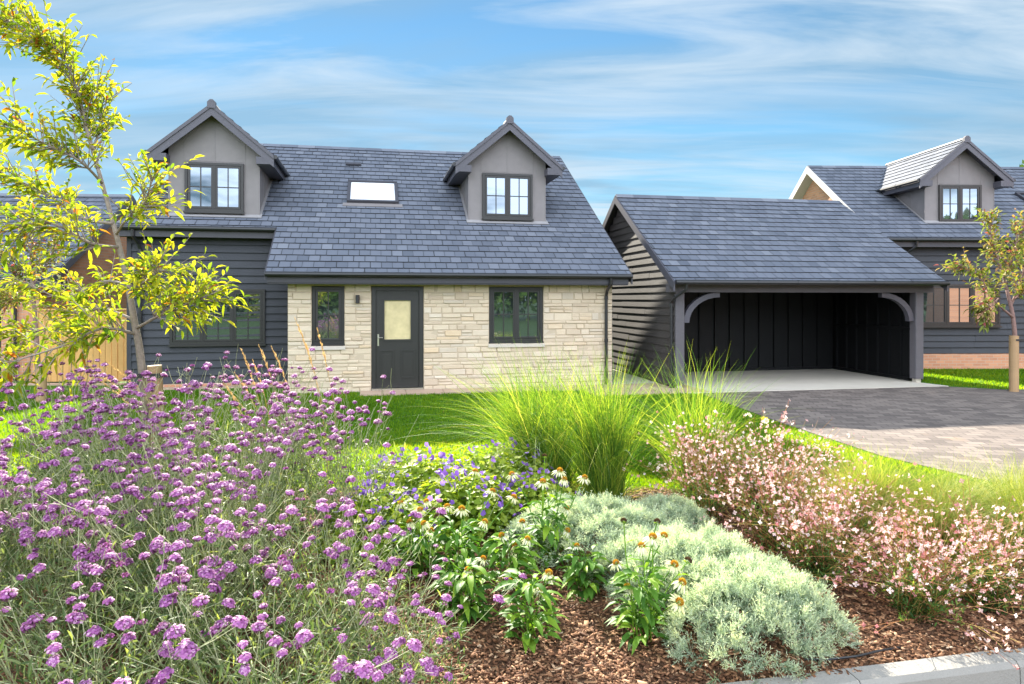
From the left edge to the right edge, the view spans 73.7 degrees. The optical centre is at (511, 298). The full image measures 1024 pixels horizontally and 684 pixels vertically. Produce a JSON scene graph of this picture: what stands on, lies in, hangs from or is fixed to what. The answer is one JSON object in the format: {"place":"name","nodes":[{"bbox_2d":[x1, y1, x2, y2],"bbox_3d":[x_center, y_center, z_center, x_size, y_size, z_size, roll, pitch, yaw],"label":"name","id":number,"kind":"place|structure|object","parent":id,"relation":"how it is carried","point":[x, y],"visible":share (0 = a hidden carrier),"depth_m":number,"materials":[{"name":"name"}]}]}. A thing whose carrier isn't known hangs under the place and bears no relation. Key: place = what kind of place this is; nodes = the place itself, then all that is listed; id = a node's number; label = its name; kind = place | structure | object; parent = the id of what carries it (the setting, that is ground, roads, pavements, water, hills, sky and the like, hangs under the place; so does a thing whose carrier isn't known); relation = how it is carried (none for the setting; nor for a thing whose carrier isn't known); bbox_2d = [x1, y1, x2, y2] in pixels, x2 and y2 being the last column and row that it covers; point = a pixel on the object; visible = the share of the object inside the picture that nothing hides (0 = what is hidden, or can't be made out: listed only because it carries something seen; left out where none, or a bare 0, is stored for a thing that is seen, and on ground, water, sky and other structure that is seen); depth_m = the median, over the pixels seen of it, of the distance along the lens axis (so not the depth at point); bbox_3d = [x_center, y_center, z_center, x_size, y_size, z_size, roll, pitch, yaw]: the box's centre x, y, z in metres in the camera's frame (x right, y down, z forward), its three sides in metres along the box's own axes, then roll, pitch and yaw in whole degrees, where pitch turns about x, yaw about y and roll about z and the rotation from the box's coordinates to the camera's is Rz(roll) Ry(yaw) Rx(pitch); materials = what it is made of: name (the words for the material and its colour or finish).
{"place":"outdoors","nodes":[
{"label":"outdoors","id":0,"kind":"place"},
{"bbox_2d":[0,193,136,380],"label":"brick garage","id":1,"kind":"structure","parent":0,"point":[79,263],"depth_m":17.72,"materials":[{"name":"brick"}]},
{"bbox_2d":[2,383,284,390],"bbox_3d":[-11.365,1.889,14.605,13.270,0.020,1.190,0,0,0],"label":"paved strip","id":2,"kind":"object","parent":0,"point":[203,387],"visible":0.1,"depth_m":14.74,"materials":[{"name":"stone"}]},
{"bbox_2d":[0,367,1023,604],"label":"lawn","id":3,"kind":"structure","parent":0,"point":[30,387],"depth_m":10.38,"materials":[{"name":"green plant"}]},
{"bbox_2d":[0,215,70,368],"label":"red leaved tree","id":4,"kind":"object","parent":3,"relation":"on","point":[8,299],"visible":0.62,"depth_m":12.70,"materials":[{"name":"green plant"}]},
{"bbox_2d":[35,368,46,402],"bbox_3d":[-8.620,1.590,12.500,0.179,0.620,0.179,0,0,0],"label":"tree stake","id":5,"kind":"object","parent":3,"relation":"on","point":[43,386],"visible":0.46,"depth_m":12.43,"materials":[{"name":"brown wood"}]},
{"bbox_2d":[31,309,126,381],"bbox_3d":[-9.385,1.045,15.318,2.692,1.630,0.105,0,0,-2],"label":"timber fence","id":6,"kind":"object","parent":3,"relation":"on","point":[113,353],"visible":0.23,"depth_m":15.30,"materials":[{"name":"brown wood"}]},
{"bbox_2d":[111,99,632,393],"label":"stone house","id":7,"kind":"structure","parent":3,"relation":"on","point":[416,269],"depth_m":14.70,"materials":[{"name":"stone"}]},
{"bbox_2d":[168,289,265,346],"bbox_3d":[-6.320,0.412,14.676,1.960,1.225,0.110,0,0,-11],"label":"window","id":8,"kind":"structure","parent":7,"relation":"in","point":[174,341],"depth_m":14.72,"materials":[{"name":"clear glass"}]},
{"bbox_2d":[310,287,345,349],"bbox_3d":[-3.705,0.395,13.759,0.680,1.270,0.150,0,0,-12],"label":"window","id":9,"kind":"structure","parent":7,"relation":"in","point":[329,303],"depth_m":13.77,"materials":[{"name":"clear glass"}]},
{"bbox_2d":[372,287,422,390],"bbox_3d":[-2.353,0.815,14.034,1.040,2.110,0.130,0,0,-12],"label":"door","id":10,"kind":"structure","parent":7,"relation":"in","point":[397,312],"depth_m":14.05,"materials":[{"name":"grey wood"}]},
{"bbox_2d":[488,287,544,347],"bbox_3d":[0.088,0.395,14.531,1.220,1.270,0.150,0,0,-12],"label":"window","id":11,"kind":"structure","parent":7,"relation":"in","point":[515,313],"depth_m":14.53,"materials":[{"name":"clear glass"}]},
{"bbox_2d":[0,485,1023,683],"bbox_3d":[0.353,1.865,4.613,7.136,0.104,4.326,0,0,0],"label":"bark mulch","id":12,"kind":"object","parent":3,"relation":"on","point":[522,676],"visible":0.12,"depth_m":3.74,"materials":[{"name":"brown wood"}]},
{"bbox_2d":[0,380,105,585],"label":"purple verbena","id":13,"kind":"object","parent":12,"relation":"on","point":[21,428],"visible":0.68,"depth_m":4.58,"materials":[{"name":"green plant"}]},
{"bbox_2d":[0,435,113,651],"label":"purple verbena","id":14,"kind":"object","parent":12,"relation":"on","point":[22,477],"visible":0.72,"depth_m":3.82,"materials":[{"name":"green plant"}]},
{"bbox_2d":[0,345,181,527],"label":"purple verbena","id":15,"kind":"object","parent":12,"relation":"on","point":[84,389],"visible":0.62,"depth_m":5.68,"materials":[{"name":"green plant"}]},
{"bbox_2d":[0,448,195,683],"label":"purple verbena","id":16,"kind":"object","parent":12,"relation":"on","point":[26,536],"visible":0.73,"depth_m":3.40,"materials":[{"name":"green plant"}]},
{"bbox_2d":[14,369,224,556],"bbox_3d":[-2.954,1.188,5.242,1.807,1.368,1.483,0,0,-25],"label":"purple verbena","id":17,"kind":"object","parent":12,"relation":"on","point":[93,403],"visible":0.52,"depth_m":5.20,"materials":[{"name":"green plant"}]},
{"bbox_2d":[0,500,248,683],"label":"purple verbena","id":18,"kind":"object","parent":12,"relation":"on","point":[186,648],"visible":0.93,"depth_m":2.73,"materials":[{"name":"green plant"}]},
{"bbox_2d":[0,0,252,492],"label":"yellow leaved tree","id":19,"kind":"object","parent":12,"relation":"on","point":[78,323],"visible":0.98,"depth_m":6.20,"materials":[{"name":"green plant"}]},
{"bbox_2d":[23,364,229,591],"bbox_3d":[-2.561,1.180,4.619,1.827,1.382,1.499,0,0,35],"label":"purple verbena","id":20,"kind":"object","parent":12,"relation":"on","point":[98,419],"visible":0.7,"depth_m":4.50,"materials":[{"name":"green plant"}]},
{"bbox_2d":[89,363,167,488],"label":"reed grass clump","id":21,"kind":"object","parent":12,"relation":"on","point":[129,381],"visible":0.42,"depth_m":6.10,"materials":[{"name":"plant"}]},
{"bbox_2d":[137,365,166,497],"bbox_3d":[-3.360,1.265,6.418,0.260,1.277,0.145,0,0,0],"label":"tree stake","id":22,"kind":"object","parent":12,"relation":"on","point":[154,370],"visible":0.34,"depth_m":6.37,"materials":[{"name":"brown wood"}]},
{"bbox_2d":[42,420,285,646],"bbox_3d":[-1.978,1.272,3.989,1.302,1.200,1.246,0,0,-28],"label":"purple verbena","id":23,"kind":"object","parent":12,"relation":"on","point":[136,458],"visible":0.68,"depth_m":3.97,"materials":[{"name":"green plant"}]},
{"bbox_2d":[22,438,329,683],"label":"purple verbena","id":24,"kind":"object","parent":12,"relation":"on","point":[226,526],"visible":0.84,"depth_m":3.26,"materials":[{"name":"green plant"}]},
{"bbox_2d":[87,348,272,532],"bbox_3d":[-2.754,1.139,5.880,1.592,1.466,1.523,0,0,27],"label":"purple verbena","id":25,"kind":"object","parent":12,"relation":"on","point":[195,384],"visible":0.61,"depth_m":5.61,"materials":[{"name":"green plant"}]},
{"bbox_2d":[135,390,333,623],"bbox_3d":[-1.698,1.239,4.376,1.375,1.266,1.316,0,0,38],"label":"purple verbena","id":26,"kind":"object","parent":12,"relation":"on","point":[234,472],"visible":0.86,"depth_m":4.21,"materials":[{"name":"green plant"}]},
{"bbox_2d":[58,511,422,683],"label":"purple verbena","id":27,"kind":"object","parent":12,"relation":"on","point":[340,664],"visible":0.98,"depth_m":2.69,"materials":[{"name":"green plant"}]},
{"bbox_2d":[143,378,347,565],"bbox_3d":[-2.024,1.225,5.088,1.343,1.293,1.404,0,0,8],"label":"purple verbena","id":28,"kind":"object","parent":12,"relation":"on","point":[236,415],"visible":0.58,"depth_m":5.09,"materials":[{"name":"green plant"}]},
{"bbox_2d":[223,317,338,502],"bbox_3d":[-2.066,1.017,6.154,0.944,1.706,0.324,0,0,0],"label":"reed grass clump","id":29,"kind":"object","parent":12,"relation":"on","point":[276,357],"visible":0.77,"depth_m":6.20,"materials":[{"name":"plant"}]},
{"bbox_2d":[168,348,406,533],"bbox_3d":[-1.915,1.122,5.809,1.982,1.500,1.627,0,0,-42],"label":"purple verbena","id":30,"kind":"object","parent":12,"relation":"on","point":[264,383],"visible":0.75,"depth_m":5.78,"materials":[{"name":"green plant"}]},
{"bbox_2d":[215,466,447,683],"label":"purple verbena","id":31,"kind":"object","parent":12,"relation":"on","point":[271,571],"visible":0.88,"depth_m":3.48,"materials":[{"name":"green plant"}]},
{"bbox_2d":[250,368,432,565],"bbox_3d":[-1.286,1.205,5.273,1.385,1.333,1.447,0,0,-23],"label":"purple verbena","id":32,"kind":"object","parent":12,"relation":"on","point":[277,406],"visible":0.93,"depth_m":5.09,"materials":[{"name":"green plant"}]},
{"bbox_2d":[314,479,436,570],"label":"violet geranium","id":33,"kind":"object","parent":12,"relation":"on","point":[376,508],"visible":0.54,"depth_m":4.95,"materials":[{"name":"green plant"}]},
{"bbox_2d":[265,541,527,683],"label":"purple verbena","id":34,"kind":"object","parent":12,"relation":"on","point":[426,664],"visible":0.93,"depth_m":3.04,"materials":[{"name":"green plant"}]},
{"bbox_2d":[361,442,471,524],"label":"violet geranium","id":35,"kind":"object","parent":12,"relation":"on","point":[422,475],"visible":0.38,"depth_m":5.95,"materials":[{"name":"green plant"}]},
{"bbox_2d":[388,500,444,583],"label":"white coneflower","id":36,"kind":"object","parent":12,"relation":"on","point":[424,543],"visible":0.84,"depth_m":4.58,"materials":[{"name":"green plant"}]},
{"bbox_2d":[426,555,497,637],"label":"white coneflower","id":37,"kind":"object","parent":12,"relation":"on","point":[474,611],"visible":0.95,"depth_m":3.94,"materials":[{"name":"green plant"}]},
{"bbox_2d":[406,461,521,548],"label":"violet geranium","id":38,"kind":"object","parent":12,"relation":"on","point":[448,490],"visible":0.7,"depth_m":5.35,"materials":[{"name":"green plant"}]},
{"bbox_2d":[421,468,519,595],"bbox_3d":[-0.256,1.538,4.507,0.680,0.738,0.446,0,0,-29],"label":"white coneflower","id":39,"kind":"object","parent":12,"relation":"on","point":[455,541],"visible":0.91,"depth_m":4.45,"materials":[{"name":"green plant"}]},
{"bbox_2d":[449,437,560,515],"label":"violet geranium","id":40,"kind":"object","parent":12,"relation":"on","point":[495,469],"visible":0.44,"depth_m":6.11,"materials":[{"name":"green plant"}]},
{"bbox_2d":[476,518,543,594],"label":"white coneflower","id":41,"kind":"object","parent":12,"relation":"on","point":[490,544],"visible":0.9,"depth_m":4.31,"materials":[{"name":"green plant"}]},
{"bbox_2d":[352,333,677,564],"bbox_3d":[-0.012,1.151,6.617,3.758,1.704,4.171,0,0,31],"label":"fountain grass clump","id":42,"kind":"object","parent":12,"relation":"on","point":[551,459],"visible":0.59,"depth_m":6.54,"materials":[{"name":"green plant"}]},
{"bbox_2d":[491,566,566,653],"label":"white coneflower","id":43,"kind":"object","parent":12,"relation":"on","point":[530,590],"visible":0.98,"depth_m":3.69,"materials":[{"name":"green plant"}]},
{"bbox_2d":[494,469,581,535],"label":"violet geranium","id":44,"kind":"object","parent":12,"relation":"on","point":[530,493],"visible":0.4,"depth_m":5.56,"materials":[{"name":"green plant"}]},
{"bbox_2d":[506,453,589,571],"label":"white coneflower","id":45,"kind":"object","parent":12,"relation":"on","point":[551,530],"visible":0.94,"depth_m":4.73,"materials":[{"name":"green plant"}]},
{"bbox_2d":[556,542,610,603],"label":"white coneflower","id":46,"kind":"object","parent":12,"relation":"on","point":[569,575],"visible":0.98,"depth_m":4.28,"materials":[{"name":"green plant"}]},
{"bbox_2d":[499,488,694,579],"bbox_3d":[0.607,1.674,5.035,1.425,0.482,1.305,0,0,31],"label":"silver artemisia","id":47,"kind":"object","parent":12,"relation":"on","point":[606,509],"visible":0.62,"depth_m":4.92,"materials":[{"name":"plant"}]},
{"bbox_2d":[434,341,779,529],"bbox_3d":[0.454,1.175,6.221,3.286,1.658,3.316,0,0,0],"label":"fountain grass clump","id":48,"kind":"object","parent":12,"relation":"on","point":[600,480],"visible":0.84,"depth_m":6.17,"materials":[{"name":"green plant"}]},
{"bbox_2d":[604,518,691,653],"bbox_3d":[0.747,1.540,3.725,0.498,0.681,0.471,0,0,0],"label":"white coneflower","id":49,"kind":"object","parent":12,"relation":"on","point":[644,595],"visible":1,"depth_m":3.69,"materials":[{"name":"green plant"}]},
{"bbox_2d":[582,520,714,608],"bbox_3d":[0.934,1.713,4.579,0.995,0.409,0.999,0,0,25],"label":"silver artemisia","id":50,"kind":"object","parent":12,"relation":"on","point":[635,529],"visible":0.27,"depth_m":4.49,"materials":[{"name":"plant"}]},
{"bbox_2d":[603,490,726,539],"bbox_3d":[1.204,1.723,5.323,0.975,0.385,0.958,0,0,-30],"label":"silver artemisia","id":51,"kind":"object","parent":12,"relation":"on","point":[679,505],"visible":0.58,"depth_m":5.28,"materials":[{"name":"plant"}]},
{"bbox_2d":[592,519,801,651],"bbox_3d":[1.171,1.653,4.204,1.182,0.533,1.247,0,0,-19],"label":"silver artemisia","id":52,"kind":"object","parent":12,"relation":"on","point":[688,542],"visible":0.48,"depth_m":4.13,"materials":[{"name":"plant"}]},
{"bbox_2d":[622,410,805,522],"bbox_3d":[1.637,1.411,5.764,1.521,1.017,1.601,0,0,0],"label":"pink gaura","id":53,"kind":"object","parent":12,"relation":"on","point":[695,477],"visible":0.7,"depth_m":5.69,"materials":[{"name":"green plant"}]},
{"bbox_2d":[565,340,890,532],"bbox_3d":[1.755,1.155,6.479,3.576,1.639,3.785,0,0,0],"label":"fountain grass clump","id":54,"kind":"object","parent":12,"relation":"on","point":[695,415],"visible":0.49,"depth_m":6.47,"materials":[{"name":"green plant"}]},
{"bbox_2d":[705,412,770,488],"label":"white shrub","id":55,"kind":"object","parent":12,"relation":"on","point":[750,415],"visible":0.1,"depth_m":6.71,"materials":[{"name":"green plant"}]},
{"bbox_2d":[655,551,862,683],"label":"silver artemisia","id":56,"kind":"object","parent":12,"relation":"on","point":[814,607],"visible":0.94,"depth_m":3.57,"materials":[{"name":"plant"}]},
{"bbox_2d":[657,415,862,552],"bbox_3d":[1.928,1.411,5.154,1.604,1.017,1.521,0,0,-36],"label":"pink gaura","id":57,"kind":"object","parent":12,"relation":"on","point":[776,508],"visible":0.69,"depth_m":5.11,"materials":[{"name":"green plant"}]},
{"bbox_2d":[660,399,863,519],"bbox_3d":[2.140,1.388,5.871,1.682,1.068,1.597,0,0,16],"label":"pink gaura","id":58,"kind":"object","parent":12,"relation":"on","point":[749,458],"visible":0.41,"depth_m":5.79,"materials":[{"name":"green plant"}]},
{"bbox_2d":[693,467,994,617],"bbox_3d":[2.069,1.509,4.607,1.323,0.801,1.823,0,0,-20],"label":"pink gaura","id":59,"kind":"object","parent":12,"relation":"on","point":[822,569],"visible":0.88,"depth_m":4.55,"materials":[{"name":"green plant"}]},
{"bbox_2d":[734,438,955,559],"bbox_3d":[2.413,1.480,4.982,1.293,0.864,1.363,0,0,-26],"label":"pink gaura","id":60,"kind":"object","parent":12,"relation":"on","point":[857,510],"visible":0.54,"depth_m":4.94,"materials":[{"name":"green plant"}]},
{"bbox_2d":[804,646,901,660],"bbox_3d":[1.807,1.862,3.565,0.630,0.046,0.063,0,0,-17],"label":"drip pipe","id":61,"kind":"object","parent":12,"relation":"on","point":[860,655],"visible":0.88,"depth_m":3.53,"materials":[{"name":"black plastic"}]},
{"bbox_2d":[739,434,1017,579],"bbox_3d":[2.838,1.772,5.438,2.431,1.322,2.937,0,0,23],"label":"feather grass tuft","id":62,"kind":"object","parent":12,"relation":"on","point":[856,472],"visible":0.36,"depth_m":5.53,"materials":[{"name":"green plant"}]},
{"bbox_2d":[786,484,1023,668],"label":"pink gaura","id":63,"kind":"object","parent":12,"relation":"on","point":[909,603],"visible":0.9,"depth_m":4.00,"materials":[{"name":"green plant"}]},
{"bbox_2d":[814,460,1023,603],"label":"feather grass tuft","id":64,"kind":"object","parent":12,"relation":"on","point":[951,536],"visible":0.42,"depth_m":4.92,"materials":[{"name":"green plant"}]},
{"bbox_2d":[816,475,1023,614],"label":"pink gaura","id":65,"kind":"object","parent":12,"relation":"on","point":[987,597],"visible":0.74,"depth_m":4.15,"materials":[{"name":"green plant"}]},
{"bbox_2d":[818,434,1023,575],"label":"feather grass tuft","id":66,"kind":"object","parent":12,"relation":"on","point":[958,490],"visible":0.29,"depth_m":5.26,"materials":[{"name":"green plant"}]},
{"bbox_2d":[889,440,1023,551],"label":"feather grass tuft","id":67,"kind":"object","parent":12,"relation":"on","point":[1004,483],"visible":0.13,"depth_m":5.52,"materials":[{"name":"green plant"}]},
{"bbox_2d":[899,451,1023,599],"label":"feather grass tuft","id":68,"kind":"object","parent":12,"relation":"on","point":[1008,500],"visible":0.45,"depth_m":4.95,"materials":[{"name":"green plant"}]},
{"bbox_2d":[759,416,769,456],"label":"yellow flower","id":69,"kind":"object","parent":3,"relation":"on","point":[763,430],"visible":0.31,"depth_m":6.71,"materials":[{"name":"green plant"}]},
{"bbox_2d":[602,194,949,387],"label":"open garage","id":70,"kind":"structure","parent":3,"relation":"on","point":[786,284],"depth_m":16.48,"materials":[{"name":"tile"}]},
{"bbox_2d":[728,454,1017,514],"bbox_3d":[3.732,1.774,6.402,3.695,0.256,1.639,0,0,34],"label":"green ground cover","id":71,"kind":"object","parent":3,"relation":"on","point":[809,464],"visible":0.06,"depth_m":6.72,"materials":[{"name":"green plant"}]},
{"bbox_2d":[0,0,1023,223],"label":"sky","id":72,"kind":"structure","parent":0,"point":[701,98],"materials":[{"name":"blue"}]},
{"bbox_2d":[360,383,708,395],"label":"path","id":73,"kind":"structure","parent":0,"point":[438,391],"depth_m":13.88,"materials":[{"name":"grey concrete"}]},
{"bbox_2d":[612,369,657,383],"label":"side path","id":74,"kind":"structure","parent":0,"point":[614,371],"depth_m":15.77,"materials":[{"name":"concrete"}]},
{"bbox_2d":[684,369,948,393],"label":"garage floor","id":75,"kind":"structure","parent":0,"point":[806,379],"depth_m":15.66,"materials":[{"name":"concrete"}]},
{"bbox_2d":[703,386,1023,485],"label":"driveway","id":76,"kind":"structure","parent":0,"point":[961,418],"depth_m":10.67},
{"bbox_2d":[934,207,1023,335],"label":"young tree","id":77,"kind":"object","parent":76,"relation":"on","point":[1007,269],"visible":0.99,"depth_m":13.68,"materials":[{"name":"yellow plant"}]},
{"bbox_2d":[1009,336,1023,391],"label":"tree stake","id":78,"kind":"object","parent":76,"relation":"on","point":[1014,363],"visible":1,"depth_m":13.83,"materials":[{"name":"brown wood"}]},
{"bbox_2d":[789,136,1023,368],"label":"neighbour house","id":79,"kind":"structure","parent":0,"point":[919,206],"depth_m":18.75,"materials":[{"name":"tile"}]},
{"bbox_2d":[923,284,1001,327],"bbox_3d":[12.059,0.203,18.400,2.260,1.165,0.120,0,0,-2],"label":"window","id":80,"kind":"structure","parent":79,"relation":"in","point":[942,308],"depth_m":18.39,"materials":[{"name":"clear glass"}]},
{"label":"ground","id":81,"kind":"structure","parent":0,"visible":0},
{"bbox_2d":[722,647,1023,683],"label":"kerb","id":82,"kind":"structure","parent":81,"relation":"on","point":[980,668],"depth_m":3.42,"materials":[{"name":"concrete"}]}
]}

